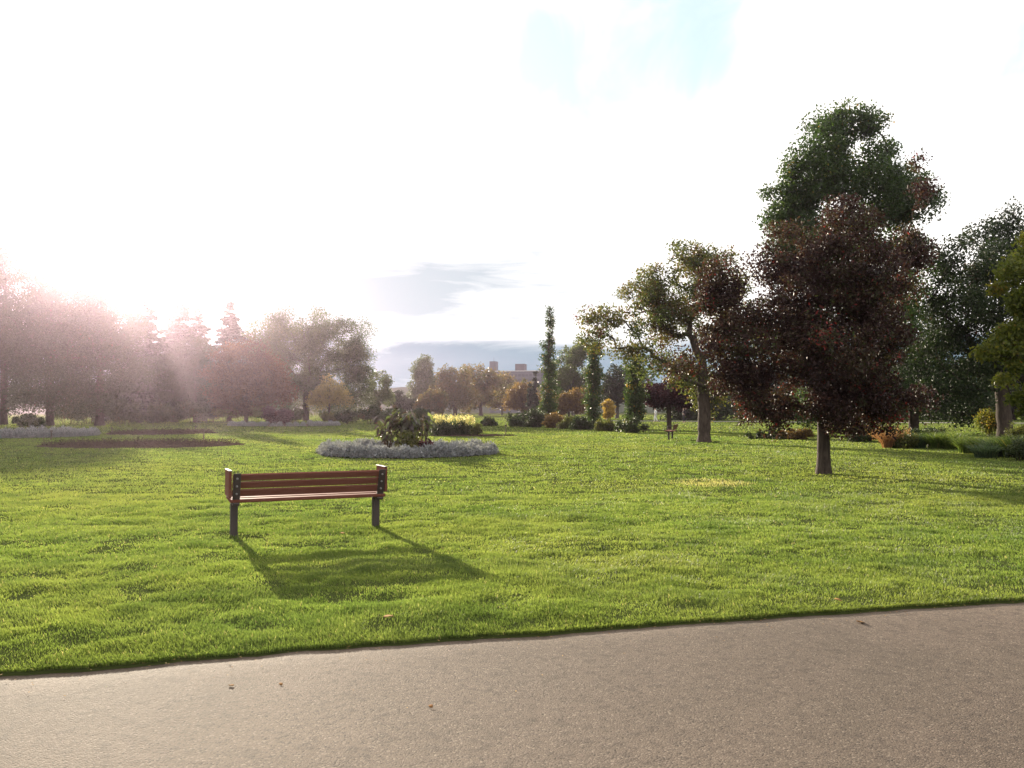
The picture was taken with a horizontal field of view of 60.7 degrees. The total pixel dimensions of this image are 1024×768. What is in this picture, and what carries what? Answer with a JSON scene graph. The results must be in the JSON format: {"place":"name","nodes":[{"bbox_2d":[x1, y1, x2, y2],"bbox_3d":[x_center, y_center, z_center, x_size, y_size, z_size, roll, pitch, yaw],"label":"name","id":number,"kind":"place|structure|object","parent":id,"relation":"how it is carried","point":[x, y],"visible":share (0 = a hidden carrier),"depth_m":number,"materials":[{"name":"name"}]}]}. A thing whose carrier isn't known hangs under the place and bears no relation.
{"place":"outdoors","nodes":[
{"label":"outdoors","id":0,"kind":"place"},
{"bbox_2d":[0,602,1023,767],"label":"path","id":1,"kind":"structure","parent":0,"point":[930,688],"depth_m":4.68,"materials":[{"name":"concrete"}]},
{"bbox_2d":[0,413,1023,671],"bbox_3d":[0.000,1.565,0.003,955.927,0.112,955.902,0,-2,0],"label":"lawn","id":2,"kind":"structure","parent":0,"point":[137,591],"depth_m":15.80,"materials":[{"name":"plant"}]},
{"bbox_2d":[0,232,44,424],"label":"glare tree","id":3,"kind":"object","parent":2,"relation":"on","point":[9,263],"visible":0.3,"depth_m":89.96,"materials":[{"name":"brown plant"}]},
{"bbox_2d":[11,412,46,426],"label":"shrub","id":4,"kind":"object","parent":2,"relation":"on","point":[27,420],"visible":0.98,"depth_m":75.78,"materials":[{"name":"green plant"}]},
{"bbox_2d":[42,399,85,423],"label":"shrub","id":5,"kind":"object","parent":2,"relation":"on","point":[66,416],"visible":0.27,"depth_m":91.95,"materials":[{"name":"green plant"}]},
{"bbox_2d":[0,254,128,425],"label":"glare tree","id":6,"kind":"object","parent":2,"relation":"on","point":[31,335],"visible":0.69,"depth_m":82.80,"materials":[{"name":"brown plant"}]},
{"bbox_2d":[71,404,105,423],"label":"shrub","id":7,"kind":"object","parent":2,"relation":"on","point":[91,416],"visible":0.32,"depth_m":91.63,"materials":[{"name":"green plant"}]},
{"bbox_2d":[21,262,171,425],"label":"glare tree","id":8,"kind":"object","parent":2,"relation":"on","point":[104,346],"visible":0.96,"depth_m":82.64,"materials":[{"name":"brown plant"}]},
{"bbox_2d":[104,398,145,423],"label":"shrub","id":9,"kind":"object","parent":2,"relation":"on","point":[133,413],"visible":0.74,"depth_m":93.58,"materials":[{"name":"green plant"}]},
{"bbox_2d":[104,278,175,422],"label":"conifer tree","id":10,"kind":"object","parent":2,"relation":"on","point":[138,298],"visible":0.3,"depth_m":103.38,"materials":[{"name":"green plant"}]},
{"bbox_2d":[36,441,243,448],"bbox_3d":[-16.006,2.610,37.820,8.922,0.102,6.649,0,-2,0],"label":"soil bed","id":11,"kind":"object","parent":2,"relation":"on","point":[140,446],"visible":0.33,"depth_m":35.92,"materials":[{"name":"soil"}]},
{"bbox_2d":[40,436,238,446],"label":"withered plants","id":12,"kind":"object","parent":11,"relation":"on","point":[124,442],"visible":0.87,"depth_m":37.13,"materials":[{"name":"brown plant"}]},
{"bbox_2d":[144,401,179,422],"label":"shrub","id":13,"kind":"object","parent":2,"relation":"on","point":[155,412],"visible":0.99,"depth_m":97.81,"materials":[{"name":"green plant"}]},
{"bbox_2d":[106,431,217,434],"bbox_3d":[-22.744,3.163,56.779,6.895,0.099,8.463,0,-2,0],"label":"soil bed","id":14,"kind":"object","parent":2,"relation":"on","point":[146,433],"visible":0.39,"depth_m":54.05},
{"bbox_2d":[108,428,212,433],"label":"withered plants","id":15,"kind":"object","parent":14,"relation":"on","point":[162,430],"visible":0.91,"depth_m":55.84,"materials":[{"name":"brown plant"}]},
{"bbox_2d":[147,284,209,421],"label":"conifer tree","id":16,"kind":"object","parent":2,"relation":"on","point":[179,313],"visible":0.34,"depth_m":107.64,"materials":[{"name":"green plant"}]},
{"bbox_2d":[133,334,242,422],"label":"dark tree","id":17,"kind":"object","parent":2,"relation":"on","point":[192,381],"visible":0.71,"depth_m":103.16,"materials":[{"name":"brown plant"}]},
{"bbox_2d":[174,399,210,422],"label":"shrub","id":18,"kind":"object","parent":2,"relation":"on","point":[192,411],"visible":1,"depth_m":98.29,"materials":[{"name":"green plant"}]},
{"bbox_2d":[188,306,212,420],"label":"conifer tree","id":19,"kind":"object","parent":2,"relation":"on","point":[201,329],"visible":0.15,"depth_m":117.97,"materials":[{"name":"green plant"}]},
{"bbox_2d":[211,407,240,422],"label":"shrub","id":20,"kind":"object","parent":2,"relation":"on","point":[218,413],"visible":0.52,"depth_m":103.47,"materials":[{"name":"green plant"}]},
{"bbox_2d":[207,301,262,420],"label":"conifer tree","id":21,"kind":"object","parent":2,"relation":"on","point":[229,333],"visible":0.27,"depth_m":111.66,"materials":[{"name":"green plant"}]},
{"bbox_2d":[196,332,301,421],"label":"red tree","id":22,"kind":"object","parent":2,"relation":"on","point":[245,381],"visible":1,"depth_m":89.59,"materials":[{"name":"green plant"}]},
{"bbox_2d":[290,408,304,422],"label":"shrub","id":23,"kind":"object","parent":2,"relation":"on","point":[298,413],"visible":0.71,"depth_m":95.58,"materials":[{"name":"green plant"}]},
{"bbox_2d":[256,424,339,426],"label":"soil bed","id":24,"kind":"object","parent":2,"relation":"on","point":[283,425],"visible":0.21,"depth_m":80.26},
{"bbox_2d":[261,406,295,423],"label":"maroon bush","id":25,"kind":"object","parent":24,"relation":"on","point":[284,415],"visible":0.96,"depth_m":87.55,"materials":[{"name":"red plant"}]},
{"bbox_2d":[232,303,377,420],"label":"broad tree","id":26,"kind":"object","parent":2,"relation":"on","point":[352,352],"visible":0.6,"depth_m":120.66,"materials":[{"name":"green plant"}]},
{"bbox_2d":[225,464,387,535],"bbox_3d":[-2.556,1.467,10.962,1.952,0.838,0.536,1,-2,-24],"label":"park bench","id":27,"kind":"object","parent":2,"relation":"on","point":[374,487],"visible":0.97,"depth_m":10.78,"materials":[{"name":"brown wood"}]},
{"bbox_2d":[320,411,337,420],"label":"shrub","id":28,"kind":"object","parent":2,"relation":"on","point":[325,416],"visible":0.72,"depth_m":97.65,"materials":[{"name":"green plant"}]},
{"bbox_2d":[305,373,354,421],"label":"tree","id":29,"kind":"object","parent":2,"relation":"on","point":[338,395],"visible":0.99,"depth_m":99.28,"materials":[{"name":"orange plant"}]},
{"bbox_2d":[333,408,357,423],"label":"shrub","id":30,"kind":"object","parent":2,"relation":"on","point":[346,416],"visible":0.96,"depth_m":94.22,"materials":[{"name":"green plant"}]},
{"bbox_2d":[353,402,385,423],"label":"shrub","id":31,"kind":"object","parent":2,"relation":"on","point":[372,412],"visible":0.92,"depth_m":91.68,"materials":[{"name":"green plant"}]},
{"bbox_2d":[362,370,395,409],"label":"pale tree","id":32,"kind":"object","parent":2,"relation":"on","point":[384,394],"visible":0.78,"depth_m":137.22,"materials":[{"name":"green plant"}]},
{"bbox_2d":[380,407,405,423],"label":"shrub","id":33,"kind":"object","parent":2,"relation":"on","point":[385,414],"visible":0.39,"depth_m":89.65,"materials":[{"name":"green plant"}]},
{"bbox_2d":[384,389,416,411],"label":"tree","id":34,"kind":"object","parent":2,"relation":"on","point":[403,402],"visible":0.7,"depth_m":184.49,"materials":[{"name":"green plant"}]},
{"bbox_2d":[339,455,477,458],"bbox_3d":[-3.600,2.393,30.436,5.982,0.115,5.944,0,-2,0],"label":"soil bed","id":35,"kind":"object","parent":2,"relation":"on","point":[418,457],"visible":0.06,"depth_m":27.88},
{"bbox_2d":[336,440,356,456],"bbox_3d":[-5.270,2.075,28.138,0.793,0.534,0.772,1,-2,-23],"label":"dusty miller","id":36,"kind":"object","parent":35,"relation":"on","point":[347,449],"visible":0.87,"depth_m":28.02,"materials":[{"name":"plant"}]},
{"bbox_2d":[348,443,366,457],"bbox_3d":[-4.918,2.112,27.955,0.615,0.461,0.674,-1,-2,20],"label":"dusty miller","id":37,"kind":"object","parent":35,"relation":"on","point":[357,451],"visible":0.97,"depth_m":27.81,"materials":[{"name":"plant"}]},
{"bbox_2d":[369,444,386,457],"bbox_3d":[-4.257,2.113,27.724,0.720,0.438,0.740,-1,-2,18],"label":"dusty miller","id":38,"kind":"object","parent":35,"relation":"on","point":[378,451],"visible":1,"depth_m":27.56,"materials":[{"name":"plant"}]},
{"bbox_2d":[372,416,402,447],"bbox_3d":[-4.310,1.769,30.516,1.174,1.300,1.169,0,-2,0],"label":"leafy plant","id":39,"kind":"object","parent":35,"relation":"on","point":[387,438],"visible":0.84,"depth_m":30.48,"materials":[{"name":"green plant"}]},
{"bbox_2d":[394,445,412,457],"bbox_3d":[-3.388,2.130,27.636,0.683,0.417,0.679,1,-2,-24],"label":"dusty miller","id":40,"kind":"object","parent":35,"relation":"on","point":[404,453],"visible":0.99,"depth_m":27.52,"materials":[{"name":"plant"}]},
{"bbox_2d":[392,429,422,447],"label":"plant","id":41,"kind":"object","parent":35,"relation":"on","point":[411,439],"visible":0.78,"depth_m":29.66,"materials":[{"name":"green plant"}]},
{"bbox_2d":[385,405,432,434],"bbox_3d":[-3.674,1.568,30.590,1.785,1.700,1.686,-1,-2,26],"label":"leafy plant","id":42,"kind":"object","parent":35,"relation":"on","point":[409,421],"visible":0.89,"depth_m":30.25,"materials":[{"name":"green plant"}]},
{"bbox_2d":[415,415,435,441],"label":"leafy plant","id":43,"kind":"object","parent":35,"relation":"on","point":[420,432],"visible":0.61,"depth_m":30.73,"materials":[{"name":"green plant"}]},
{"bbox_2d":[419,443,438,457],"bbox_3d":[-2.651,2.096,27.916,0.779,0.485,0.775,0,-2,4],"label":"dusty miller","id":44,"kind":"object","parent":35,"relation":"on","point":[429,451],"visible":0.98,"depth_m":27.76,"materials":[{"name":"plant"}]},
{"bbox_2d":[432,442,446,456],"bbox_3d":[-2.329,2.084,28.090,0.799,0.521,0.795,1,-2,-35],"label":"dusty miller","id":45,"kind":"object","parent":35,"relation":"on","point":[440,446],"visible":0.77,"depth_m":27.95,"materials":[{"name":"plant"}]},
{"bbox_2d":[440,442,460,456],"bbox_3d":[-1.995,2.103,28.112,0.641,0.478,0.702,-1,-2,30],"label":"dusty miller","id":46,"kind":"object","parent":35,"relation":"on","point":[451,450],"visible":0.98,"depth_m":27.98,"materials":[{"name":"plant"}]},
{"bbox_2d":[458,444,471,456],"bbox_3d":[-1.567,2.144,28.444,0.586,0.412,0.659,0,-2,-11],"label":"dusty miller","id":47,"kind":"object","parent":35,"relation":"on","point":[464,450],"visible":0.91,"depth_m":28.36,"materials":[{"name":"plant"}]},
{"bbox_2d":[403,406,430,421],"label":"shrub","id":48,"kind":"object","parent":2,"relation":"on","point":[418,412],"visible":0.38,"depth_m":87.56,"materials":[{"name":"green plant"}]},
{"bbox_2d":[405,353,440,400],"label":"pale tree","id":49,"kind":"object","parent":2,"relation":"on","point":[423,377],"visible":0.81,"depth_m":223.90,"materials":[{"name":"green plant"}]},
{"bbox_2d":[411,387,448,415],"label":"autumn tree","id":50,"kind":"object","parent":2,"relation":"on","point":[437,402],"visible":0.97,"depth_m":178.91,"materials":[{"name":"orange plant"}]},
{"bbox_2d":[428,363,486,415],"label":"autumn tree","id":51,"kind":"object","parent":2,"relation":"on","point":[461,394],"visible":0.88,"depth_m":208.69,"materials":[{"name":"brown plant"}]},
{"bbox_2d":[416,434,517,436],"bbox_3d":[-2.813,3.007,51.383,6.489,0.097,2.821,0,-2,0],"label":"soil bed","id":52,"kind":"object","parent":2,"relation":"on","point":[470,435],"visible":0.66,"depth_m":50.45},
{"bbox_2d":[428,414,474,435],"bbox_3d":[-3.553,2.398,51.422,3.005,1.361,1.970,0,-2,-11],"label":"flower clump","id":53,"kind":"object","parent":52,"relation":"on","point":[443,426],"visible":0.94,"depth_m":51.10,"materials":[{"name":"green plant"}]},
{"bbox_2d":[469,422,483,434],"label":"plant","id":54,"kind":"object","parent":52,"relation":"on","point":[476,429],"visible":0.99,"depth_m":51.03,"materials":[{"name":"green plant"}]},
{"bbox_2d":[459,363,512,415],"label":"autumn tree","id":55,"kind":"object","parent":2,"relation":"on","point":[487,381],"visible":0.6,"depth_m":224.09,"materials":[{"name":"orange plant"}]},
{"bbox_2d":[480,416,498,425],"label":"shrub","id":56,"kind":"object","parent":2,"relation":"on","point":[487,421],"visible":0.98,"depth_m":81.72,"materials":[{"name":"green plant"}]},
{"bbox_2d":[0,585,1023,675],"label":"lawn edge","id":57,"kind":"object","parent":2,"relation":"on","point":[376,626],"visible":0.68,"depth_m":6.27,"materials":[{"name":"plant"}]},
{"bbox_2d":[484,371,541,414],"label":"autumn tree","id":58,"kind":"object","parent":2,"relation":"on","point":[497,405],"visible":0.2,"depth_m":240.30,"materials":[{"name":"orange plant"}]},
{"bbox_2d":[505,410,529,426],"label":"shrub","id":59,"kind":"object","parent":2,"relation":"on","point":[517,421],"visible":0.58,"depth_m":77.59,"materials":[{"name":"green plant"}]},
{"bbox_2d":[501,381,541,416],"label":"golden tree","id":60,"kind":"object","parent":2,"relation":"on","point":[516,397],"visible":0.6,"depth_m":156.86,"materials":[{"name":"orange plant"}]},
{"bbox_2d":[525,382,534,412],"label":"cypress tree","id":61,"kind":"object","parent":2,"relation":"on","point":[530,399],"visible":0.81,"depth_m":145.79,"materials":[{"name":"green plant"}]},
{"bbox_2d":[523,407,545,426],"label":"shrub","id":62,"kind":"object","parent":2,"relation":"on","point":[535,418],"visible":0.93,"depth_m":75.50,"materials":[{"name":"green plant"}]},
{"bbox_2d":[531,370,539,410],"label":"cypress tree","id":63,"kind":"object","parent":2,"relation":"on","point":[535,396],"visible":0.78,"depth_m":149.73,"materials":[{"name":"green plant"}]},
{"bbox_2d":[536,305,562,416],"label":"columnar poplar","id":64,"kind":"object","parent":2,"relation":"on","point":[548,368],"visible":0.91,"depth_m":81.87,"materials":[{"name":"green plant"}]},
{"bbox_2d":[541,411,563,427],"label":"shrub","id":65,"kind":"object","parent":2,"relation":"on","point":[552,421],"visible":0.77,"depth_m":72.66,"materials":[{"name":"orange plant"}]},
{"bbox_2d":[556,415,580,428],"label":"shrub","id":66,"kind":"object","parent":2,"relation":"on","point":[564,423],"visible":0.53,"depth_m":69.71,"materials":[{"name":"green plant"}]},
{"bbox_2d":[553,387,586,419],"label":"autumn tree","id":67,"kind":"object","parent":2,"relation":"on","point":[567,403],"visible":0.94,"depth_m":131.09,"materials":[{"name":"brown plant"}]},
{"bbox_2d":[543,336,601,415],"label":"grey green tree","id":68,"kind":"object","parent":2,"relation":"on","point":[570,377],"visible":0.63,"depth_m":143.26,"materials":[{"name":"green plant"}]},
{"bbox_2d":[568,415,593,429],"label":"shrub","id":69,"kind":"object","parent":2,"relation":"on","point":[582,423],"visible":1,"depth_m":66.56,"materials":[{"name":"green plant"}]},
{"bbox_2d":[580,337,606,427],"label":"columnar poplar","id":70,"kind":"object","parent":2,"relation":"on","point":[593,376],"visible":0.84,"depth_m":71.79,"materials":[{"name":"green plant"}]},
{"bbox_2d":[593,418,614,430],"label":"shrub","id":71,"kind":"object","parent":2,"relation":"on","point":[602,425],"visible":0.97,"depth_m":62.65,"materials":[{"name":"green plant"}]},
{"bbox_2d":[601,398,615,421],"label":"golden tree","id":72,"kind":"object","parent":2,"relation":"on","point":[608,407],"visible":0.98,"depth_m":97.57,"materials":[{"name":"yellow plant"}]},
{"bbox_2d":[600,363,628,418],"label":"grey green tree","id":73,"kind":"object","parent":2,"relation":"on","point":[613,389],"visible":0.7,"depth_m":148.90,"materials":[{"name":"green plant"}]},
{"bbox_2d":[614,415,649,432],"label":"shrub","id":74,"kind":"object","parent":2,"relation":"on","point":[631,425],"visible":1,"depth_m":57.61,"materials":[{"name":"green plant"}]},
{"bbox_2d":[621,355,650,424],"bbox_3d":[8.635,0.528,61.181,2.148,5.647,2.350,0,-2,0],"label":"columnar poplar","id":75,"kind":"object","parent":2,"relation":"on","point":[635,394],"visible":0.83,"depth_m":60.70,"materials":[{"name":"green plant"}]},
{"bbox_2d":[642,374,697,429],"bbox_3d":[11.226,1.324,63.078,5.304,4.169,4.168,1,-2,-22],"label":"plum tree","id":76,"kind":"object","parent":2,"relation":"on","point":[660,396],"visible":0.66,"depth_m":62.48,"materials":[{"name":"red plant"}]},
{"bbox_2d":[573,238,777,441],"bbox_3d":[7.752,-2.173,41.272,9.978,9.884,4.447,0,-2,0],"label":"old tree","id":77,"kind":"object","parent":2,"relation":"on","point":[661,311],"visible":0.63,"depth_m":41.05,"materials":[{"name":"green plant"}]},
{"bbox_2d":[657,369,739,419],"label":"wood tree","id":78,"kind":"object","parent":2,"relation":"on","point":[691,415],"visible":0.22,"depth_m":126.28,"materials":[{"name":"green plant"}]},
{"bbox_2d":[745,428,792,438],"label":"shrub","id":79,"kind":"object","parent":2,"relation":"on","point":[749,434],"visible":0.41,"depth_m":45.90,"materials":[{"name":"green plant"}]},
{"bbox_2d":[734,359,804,419],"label":"tree","id":80,"kind":"object","parent":2,"relation":"on","point":[775,387],"visible":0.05,"depth_m":132.56,"materials":[{"name":"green plant"}]},
{"bbox_2d":[780,427,815,439],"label":"shrub","id":81,"kind":"object","parent":2,"relation":"on","point":[801,434],"visible":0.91,"depth_m":44.68,"materials":[{"name":"orange plant"}]},
{"bbox_2d":[659,147,948,474],"bbox_3d":[7.093,-1.772,21.177,5.188,7.898,5.277,-2,-2,45],"label":"plum tree","id":82,"kind":"object","parent":2,"relation":"on","point":[843,384],"visible":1,"depth_m":20.35,"materials":[{"name":"brown plant"}]},
{"bbox_2d":[752,96,950,428],"bbox_3d":[17.736,-6.218,46.300,10.646,18.252,8.058,0,-2,0],"label":"tall tree","id":83,"kind":"object","parent":2,"relation":"on","point":[827,168],"visible":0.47,"depth_m":45.38,"materials":[{"name":"green plant"}]},
{"bbox_2d":[843,427,885,441],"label":"shrub","id":84,"kind":"object","parent":2,"relation":"on","point":[861,438],"visible":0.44,"depth_m":41.46,"materials":[{"name":"green plant"}]},
{"bbox_2d":[880,427,920,447],"bbox_3d":[15.489,2.143,34.998,1.613,0.916,1.199,-1,-2,28],"label":"shrub","id":85,"kind":"object","parent":2,"relation":"on","point":[906,441],"visible":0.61,"depth_m":34.71,"materials":[{"name":"green plant"}]},
{"bbox_2d":[905,433,934,447],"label":"reed clump","id":86,"kind":"object","parent":2,"relation":"on","point":[922,443],"visible":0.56,"depth_m":34.68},
{"bbox_2d":[905,425,948,447],"bbox_3d":[16.814,2.141,35.528,2.239,0.954,1.889,0,-2,0],"label":"shrub","id":87,"kind":"object","parent":2,"relation":"on","point":[933,430],"visible":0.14,"depth_m":35.86,"materials":[{"name":"green plant"}]},
{"bbox_2d":[846,298,1010,431],"bbox_3d":[26.611,-1.536,58.175,12.253,9.595,7.592,0,-2,0],"label":"shade tree","id":88,"kind":"object","parent":2,"relation":"on","point":[913,421],"visible":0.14,"depth_m":57.25,"materials":[{"name":"green plant"}]},
{"bbox_2d":[914,432,954,448],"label":"reed clump","id":89,"kind":"object","parent":2,"relation":"on","point":[933,443],"visible":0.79,"depth_m":34.23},
{"bbox_2d":[927,430,972,449],"bbox_3d":[16.993,2.181,34.073,2.321,0.737,2.210,0,-2,14],"label":"reed clump","id":90,"kind":"object","parent":2,"relation":"on","point":[949,445],"visible":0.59,"depth_m":33.82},
{"bbox_2d":[893,195,1023,437],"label":"leaning tree","id":91,"kind":"object","parent":2,"relation":"on","point":[956,337],"visible":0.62,"depth_m":46.15,"materials":[{"name":"green plant"}]},
{"bbox_2d":[944,435,1000,453],"bbox_3d":[16.214,2.135,30.938,1.988,0.645,1.838,-1,-2,38],"label":"reed clump","id":92,"kind":"object","parent":2,"relation":"on","point":[962,448],"visible":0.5,"depth_m":30.85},
{"bbox_2d":[953,435,1007,447],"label":"reed clump","id":93,"kind":"object","parent":2,"relation":"on","point":[972,440],"visible":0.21,"depth_m":29.52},
{"bbox_2d":[971,407,996,436],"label":"shrub","id":94,"kind":"object","parent":2,"relation":"on","point":[986,421],"visible":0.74,"depth_m":47.70,"materials":[{"name":"yellow plant"}]},
{"bbox_2d":[966,444,1003,457],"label":"reed clump","id":95,"kind":"object","parent":2,"relation":"on","point":[983,451],"visible":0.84,"depth_m":27.53,"materials":[{"name":"plant"}]},
{"bbox_2d":[963,438,1006,456],"bbox_3d":[15.879,2.060,28.518,2.092,0.646,2.174,-1,-2,32],"label":"reed clump","id":96,"kind":"object","parent":2,"relation":"on","point":[991,443],"visible":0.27,"depth_m":28.23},
{"bbox_2d":[968,231,1023,418],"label":"oak tree","id":97,"kind":"object","parent":2,"relation":"on","point":[1006,340],"visible":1,"depth_m":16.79,"materials":[{"name":"green plant"}]},
{"bbox_2d":[978,434,1023,457],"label":"reed clump","id":98,"kind":"object","parent":2,"relation":"on","point":[1003,442],"visible":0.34,"depth_m":27.94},
{"bbox_2d":[1003,435,1023,460],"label":"shrub","id":99,"kind":"object","parent":2,"relation":"on","point":[1015,449],"visible":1,"depth_m":26.32,"materials":[{"name":"green plant"}]},
{"bbox_2d":[1004,421,1023,437],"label":"shrub","id":100,"kind":"object","parent":2,"relation":"on","point":[1019,431],"visible":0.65,"depth_m":29.96,"materials":[{"name":"green plant"}]},
{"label":"soil bed","id":101,"kind":"structure","parent":2,"relation":"on","visible":0},
{"bbox_2d":[0,427,13,437],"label":"dusty miller","id":102,"kind":"object","parent":101,"relation":"on","point":[4,432],"visible":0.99,"depth_m":46.42,"materials":[{"name":"silver plant"}]},
{"bbox_2d":[22,428,36,437],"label":"dusty miller","id":103,"kind":"object","parent":101,"relation":"on","point":[30,433],"visible":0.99,"depth_m":47.07,"materials":[{"name":"plant"}]},
{"bbox_2d":[0,0,1023,390],"label":"sky","id":104,"kind":"structure","parent":0,"point":[444,173],"materials":[{"name":"white"}]},
{"bbox_2d":[8,383,1017,412],"bbox_3d":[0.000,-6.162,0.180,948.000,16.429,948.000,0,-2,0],"label":"hills","id":105,"kind":"structure","parent":0,"point":[486,409],"depth_m":426.23,"materials":[{"name":"plant"}]},
{"bbox_2d":[489,361,552,412],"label":"distant building","id":106,"kind":"structure","parent":0,"point":[520,371],"depth_m":395.55,"materials":[{"name":"beige glass"}]},
{"bbox_2d":[867,424,910,447],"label":"plume grass","id":107,"kind":"object","parent":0,"point":[886,442],"depth_m":34.76,"materials":[{"name":"plant"}]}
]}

